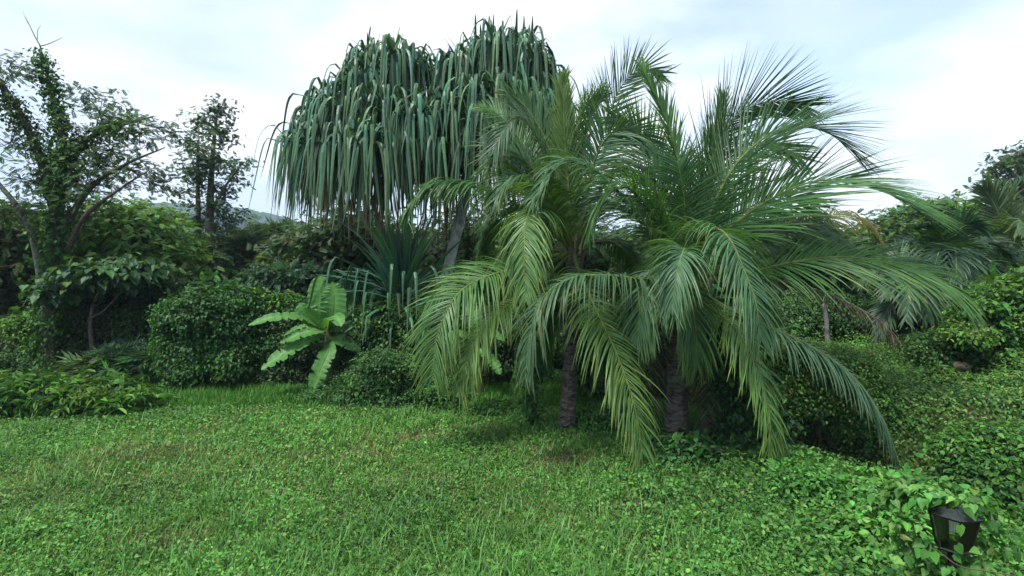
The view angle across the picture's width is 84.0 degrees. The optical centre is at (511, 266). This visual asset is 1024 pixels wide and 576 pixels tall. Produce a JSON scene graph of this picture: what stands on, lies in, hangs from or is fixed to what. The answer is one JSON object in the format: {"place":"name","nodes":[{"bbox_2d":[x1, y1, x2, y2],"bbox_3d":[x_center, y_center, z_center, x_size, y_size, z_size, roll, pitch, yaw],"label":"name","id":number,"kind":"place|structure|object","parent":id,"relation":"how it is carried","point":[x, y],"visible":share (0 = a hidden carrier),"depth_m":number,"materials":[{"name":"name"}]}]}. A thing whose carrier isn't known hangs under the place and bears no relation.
{"place":"outdoors","nodes":[
{"label":"outdoors","id":0,"kind":"place"},
{"bbox_2d":[92,202,300,238],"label":"hill","id":1,"kind":"structure","parent":0,"point":[261,221],"depth_m":582.34,"materials":[{"name":"green plant"}]},
{"bbox_2d":[250,236,302,266],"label":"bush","id":2,"kind":"object","parent":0,"point":[284,249],"visible":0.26,"depth_m":16.00,"materials":[{"name":"green plant"}]},
{"bbox_2d":[0,319,1023,575],"bbox_3d":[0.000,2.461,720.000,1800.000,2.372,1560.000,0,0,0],"label":"ground","id":3,"kind":"structure","parent":0,"point":[970,407],"depth_m":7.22,"materials":[{"name":"green plant"}]},
{"bbox_2d":[0,299,40,356],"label":"shrub","id":4,"kind":"object","parent":3,"relation":"on","point":[10,326],"visible":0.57,"depth_m":14.25,"materials":[{"name":"green plant"}]},
{"bbox_2d":[0,337,42,373],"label":"undergrowth","id":5,"kind":"object","parent":3,"relation":"on","point":[8,359],"visible":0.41,"depth_m":13.67,"materials":[{"name":"green plant"}]},
{"bbox_2d":[0,198,78,335],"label":"dense tree","id":6,"kind":"object","parent":3,"relation":"on","point":[10,283],"visible":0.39,"depth_m":15.30,"materials":[{"name":"green plant"}]},
{"bbox_2d":[0,359,179,420],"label":"herb clump","id":7,"kind":"object","parent":3,"relation":"on","point":[35,391],"visible":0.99,"depth_m":9.94,"materials":[{"name":"green plant"}]},
{"bbox_2d":[0,12,195,371],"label":"vine clad tree","id":8,"kind":"object","parent":3,"relation":"on","point":[57,181],"visible":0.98,"depth_m":13.37,"materials":[{"name":"green plant"}]},
{"bbox_2d":[18,251,183,349],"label":"leafy tree","id":9,"kind":"object","parent":3,"relation":"on","point":[70,283],"visible":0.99,"depth_m":12.81,"materials":[{"name":"green plant"}]},
{"bbox_2d":[44,332,170,386],"bbox_3d":[-8.784,2.435,12.950,3.633,1.925,2.694,0,0,0],"label":"shrub","id":10,"kind":"object","parent":3,"relation":"on","point":[129,355],"visible":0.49,"depth_m":12.28,"materials":[{"name":"green plant"}]},
{"bbox_2d":[5,188,223,287],"bbox_3d":[-11.787,0.150,16.678,5.720,4.922,5.364,0,0,0],"label":"leafy tree","id":11,"kind":"object","parent":3,"relation":"on","point":[147,230],"visible":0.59,"depth_m":15.88,"materials":[{"name":"green plant"}]},
{"bbox_2d":[31,277,218,368],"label":"undergrowth","id":12,"kind":"object","parent":3,"relation":"on","point":[120,316],"visible":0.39,"depth_m":13.89,"materials":[{"name":"green plant"}]},
{"bbox_2d":[138,267,276,393],"bbox_3d":[-6.417,1.315,12.179,2.752,2.660,2.385,0,0,0],"label":"vine mound","id":13,"kind":"object","parent":3,"relation":"on","point":[204,336],"visible":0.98,"depth_m":11.62,"materials":[{"name":"green plant"}]},
{"bbox_2d":[160,93,263,283],"bbox_3d":[-10.970,-1.980,21.235,4.020,9.003,4.105,0,0,0],"label":"slender tree","id":14,"kind":"object","parent":3,"relation":"on","point":[200,170],"visible":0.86,"depth_m":20.92,"materials":[{"name":"green plant"}]},
{"bbox_2d":[214,213,315,269],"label":"leafy tree","id":15,"kind":"object","parent":3,"relation":"on","point":[253,233],"visible":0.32,"depth_m":22.91,"materials":[{"name":"green plant"}]},
{"bbox_2d":[236,281,308,325],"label":"shrub","id":16,"kind":"object","parent":3,"relation":"on","point":[280,302],"visible":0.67,"depth_m":12.54,"materials":[{"name":"green plant"}]},
{"bbox_2d":[228,287,322,387],"bbox_3d":[-5.383,1.570,12.817,2.878,2.270,2.255,0,0,0],"label":"vine mound","id":17,"kind":"object","parent":3,"relation":"on","point":[295,372],"visible":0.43,"depth_m":12.27,"materials":[{"name":"green plant"}]},
{"bbox_2d":[228,245,347,296],"bbox_3d":[-5.356,1.033,13.614,2.419,3.136,2.434,0,0,-39],"label":"shrub","id":18,"kind":"object","parent":3,"relation":"on","point":[278,274],"visible":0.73,"depth_m":13.00,"materials":[{"name":"green plant"}]},
{"bbox_2d":[248,276,360,391],"bbox_3d":[-4.044,1.383,11.574,2.030,2.436,1.652,0,0,0],"label":"banana plant","id":19,"kind":"object","parent":3,"relation":"on","point":[327,315],"visible":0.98,"depth_m":11.40,"materials":[{"name":"green plant"}]},
{"bbox_2d":[285,371,366,406],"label":"bush","id":20,"kind":"object","parent":3,"relation":"on","point":[324,386],"visible":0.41,"depth_m":10.86,"materials":[{"name":"green plant"}]},
{"bbox_2d":[281,325,374,381],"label":"undergrowth","id":21,"kind":"object","parent":3,"relation":"on","point":[343,355],"visible":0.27,"depth_m":12.12,"materials":[{"name":"green plant"}]},
{"bbox_2d":[246,202,433,332],"bbox_3d":[-5.030,0.244,17.264,5.442,4.734,5.290,0,0,0],"label":"dense tree","id":22,"kind":"object","parent":3,"relation":"on","point":[317,246],"visible":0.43,"depth_m":15.74,"materials":[{"name":"green plant"}]},
{"bbox_2d":[342,283,436,354],"bbox_3d":[-2.495,1.465,11.964,2.146,2.274,1.623,0,0,0],"label":"vine mound","id":23,"kind":"object","parent":3,"relation":"on","point":[374,335],"visible":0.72,"depth_m":11.50,"materials":[{"name":"green plant"}]},
{"bbox_2d":[327,344,452,410],"bbox_3d":[-2.287,2.079,11.001,2.645,1.254,2.024,0,0,0],"label":"bush","id":24,"kind":"object","parent":3,"relation":"on","point":[385,376],"visible":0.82,"depth_m":10.46,"materials":[{"name":"green plant"}]},
{"bbox_2d":[305,201,477,350],"bbox_3d":[-2.443,0.505,12.100,3.131,4.193,2.848,0,0,29],"label":"young screwpine","id":25,"kind":"object","parent":3,"relation":"on","point":[399,268],"visible":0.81,"depth_m":11.86,"materials":[{"name":"green plant"}]},
{"bbox_2d":[247,9,580,326],"bbox_3d":[-2.093,-1.567,13.107,7.747,8.386,4.683,0,0,0],"label":"screwpine tree","id":26,"kind":"object","parent":3,"relation":"on","point":[386,121],"visible":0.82,"depth_m":12.07,"materials":[{"name":"green plant"}]},
{"bbox_2d":[401,374,480,411],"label":"bush","id":27,"kind":"object","parent":3,"relation":"on","point":[432,399],"visible":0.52,"depth_m":10.38,"materials":[{"name":"green plant"}]},
{"bbox_2d":[445,302,504,397],"bbox_3d":[-0.741,1.641,11.054,1.227,1.918,0.720,0,0,0],"label":"banana plant","id":28,"kind":"object","parent":3,"relation":"on","point":[496,364],"visible":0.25,"depth_m":11.07,"materials":[{"name":"green plant"}]},
{"bbox_2d":[374,194,590,323],"bbox_3d":[-0.885,0.200,17.637,6.760,4.822,5.325,0,0,0],"label":"leafy tree","id":29,"kind":"object","parent":3,"relation":"on","point":[468,244],"visible":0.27,"depth_m":16.46,"materials":[{"name":"green plant"}]},
{"bbox_2d":[409,299,563,385],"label":"undergrowth","id":30,"kind":"object","parent":3,"relation":"on","point":[505,357],"visible":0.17,"depth_m":11.85,"materials":[{"name":"green plant"}]},
{"bbox_2d":[458,397,550,419],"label":"bush","id":31,"kind":"object","parent":3,"relation":"on","point":[495,405],"visible":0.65,"depth_m":9.96,"materials":[{"name":"green plant"}]},
{"bbox_2d":[15,210,1023,334],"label":"distant wood","id":32,"kind":"object","parent":3,"relation":"on","point":[228,273],"depth_m":21.28,"materials":[{"name":"green plant"}]},
{"bbox_2d":[510,357,546,425],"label":"sapling","id":33,"kind":"object","parent":3,"relation":"on","point":[529,403],"visible":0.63,"depth_m":9.13,"materials":[{"name":"green plant"}]},
{"bbox_2d":[398,33,681,475],"bbox_3d":[0.669,-0.748,8.836,4.829,6.820,4.136,0,0,0],"label":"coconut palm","id":34,"kind":"object","parent":3,"relation":"on","point":[561,185],"visible":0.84,"depth_m":8.53,"materials":[{"name":"green plant"}]},
{"bbox_2d":[547,401,651,438],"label":"bush","id":35,"kind":"object","parent":3,"relation":"on","point":[597,419],"visible":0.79,"depth_m":9.03,"materials":[{"name":"green plant"}]},
{"bbox_2d":[549,294,690,399],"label":"undergrowth","id":36,"kind":"object","parent":3,"relation":"on","point":[584,388],"visible":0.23,"depth_m":11.01,"materials":[{"name":"green plant"}]},
{"bbox_2d":[525,221,720,331],"bbox_3d":[2.958,0.675,16.696,6.228,4.086,5.073,0,0,0],"label":"dense tree","id":37,"kind":"object","parent":3,"relation":"on","point":[593,261],"visible":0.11,"depth_m":15.48,"materials":[{"name":"green plant"}]},
{"bbox_2d":[625,426,732,473],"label":"bush","id":38,"kind":"object","parent":3,"relation":"on","point":[689,443],"visible":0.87,"depth_m":7.45,"materials":[{"name":"green plant"}]},
{"bbox_2d":[504,41,987,471],"bbox_3d":[3.444,-0.200,8.439,7.196,6.367,4.237,0,0,0],"label":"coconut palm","id":39,"kind":"object","parent":3,"relation":"on","point":[689,231],"visible":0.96,"depth_m":7.80,"materials":[{"name":"green plant"}]},
{"bbox_2d":[696,313,819,457],"bbox_3d":[3.406,1.686,8.229,1.709,2.212,1.587,0,0,0],"label":"vine mound","id":40,"kind":"object","parent":3,"relation":"on","point":[738,419],"visible":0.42,"depth_m":7.85,"materials":[{"name":"green plant"}]},
{"bbox_2d":[561,305,1023,476],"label":"ground cover","id":41,"kind":"object","parent":3,"relation":"on","point":[983,395],"visible":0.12,"depth_m":8.44,"materials":[{"name":"green plant"}]},
{"bbox_2d":[951,361,972,369],"bbox_3d":[7.351,1.617,9.300,0.268,0.150,0.226,0,0,0],"label":"stone","id":42,"kind":"object","parent":41,"relation":"on","point":[959,365],"visible":0.96,"depth_m":9.23,"materials":[{"name":"grey stone"}]},
{"bbox_2d":[707,207,887,308],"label":"leafy tree","id":43,"kind":"object","parent":3,"relation":"on","point":[841,285],"visible":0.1,"depth_m":17.14,"materials":[{"name":"green plant"}]},
{"bbox_2d":[738,285,901,341],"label":"undergrowth","id":44,"kind":"object","parent":3,"relation":"on","point":[802,320],"visible":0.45,"depth_m":12.57,"materials":[{"name":"green plant"}]},
{"bbox_2d":[822,304,829,342],"bbox_3d":[6.734,1.268,12.199,0.188,0.965,0.112,0,0,0],"label":"stake","id":45,"kind":"object","parent":3,"relation":"on","point":[826,326],"visible":0.75,"depth_m":12.16,"materials":[{"name":"wood"}]},
{"bbox_2d":[757,455,902,510],"bbox_3d":[3.698,2.419,6.340,1.956,0.699,1.412,0,0,0],"label":"bush","id":46,"kind":"object","parent":3,"relation":"on","point":[807,477],"visible":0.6,"depth_m":6.11,"materials":[{"name":"green plant"}]},
{"bbox_2d":[764,340,921,447],"bbox_3d":[4.734,1.871,8.473,2.744,1.629,1.508,0,0,0],"label":"vine mound","id":47,"kind":"object","parent":3,"relation":"on","point":[810,397],"visible":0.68,"depth_m":8.12,"materials":[{"name":"green plant"}]},
{"bbox_2d":[795,462,988,571],"bbox_3d":[3.400,2.335,5.210,1.805,0.884,1.427,0,0,-26],"label":"bush","id":48,"kind":"object","parent":3,"relation":"on","point":[863,519],"visible":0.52,"depth_m":5.04,"materials":[{"name":"green plant"}]},
{"bbox_2d":[851,240,957,342],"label":"feather palm","id":49,"kind":"object","parent":3,"relation":"on","point":[885,315],"visible":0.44,"depth_m":11.35,"materials":[{"name":"green plant"}]},
{"bbox_2d":[862,277,989,340],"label":"undergrowth","id":50,"kind":"object","parent":3,"relation":"on","point":[903,330],"visible":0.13,"depth_m":11.86,"materials":[{"name":"green plant"}]},
{"bbox_2d":[843,185,1023,276],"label":"leafy tree","id":51,"kind":"object","parent":3,"relation":"on","point":[891,225],"visible":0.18,"depth_m":20.08,"materials":[{"name":"green plant"}]},
{"bbox_2d":[887,326,996,373],"bbox_3d":[7.971,1.805,9.839,3.065,1.594,1.892,0,0,0],"label":"bush","id":52,"kind":"object","parent":3,"relation":"on","point":[927,346],"visible":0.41,"depth_m":9.45,"materials":[{"name":"green plant"}]},
{"bbox_2d":[867,469,1023,575],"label":"creeper","id":53,"kind":"object","parent":3,"relation":"on","point":[912,492],"visible":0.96,"depth_m":3.42,"materials":[{"name":"green plant"}]},
{"bbox_2d":[879,197,1023,288],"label":"feather palm","id":54,"kind":"object","parent":3,"relation":"on","point":[960,247],"visible":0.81,"depth_m":13.16,"materials":[{"name":"green plant"}]},
{"bbox_2d":[928,504,983,575],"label":"garden lantern","id":55,"kind":"object","parent":3,"relation":"on","point":[945,519],"visible":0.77,"depth_m":3.37,"materials":[{"name":"metal"}]},
{"bbox_2d":[912,412,1023,518],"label":"bush","id":56,"kind":"object","parent":3,"relation":"on","point":[979,454],"visible":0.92,"depth_m":6.13,"materials":[{"name":"green plant"}]},
{"bbox_2d":[924,260,1023,370],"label":"bush","id":57,"kind":"object","parent":3,"relation":"on","point":[1002,297],"visible":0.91,"depth_m":9.13,"materials":[{"name":"green plant"}]},
{"bbox_2d":[968,140,1023,256],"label":"leafy tree","id":58,"kind":"object","parent":3,"relation":"on","point":[1006,163],"visible":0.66,"depth_m":25.82,"materials":[{"name":"green plant"}]},
{"bbox_2d":[968,172,1023,276],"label":"feather palm","id":59,"kind":"object","parent":3,"relation":"on","point":[1002,210],"visible":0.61,"depth_m":17.86,"materials":[{"name":"green plant"}]},
{"bbox_2d":[0,0,1023,236],"label":"sky","id":60,"kind":"structure","parent":0,"point":[951,72],"materials":[{"name":"white"}]}
]}

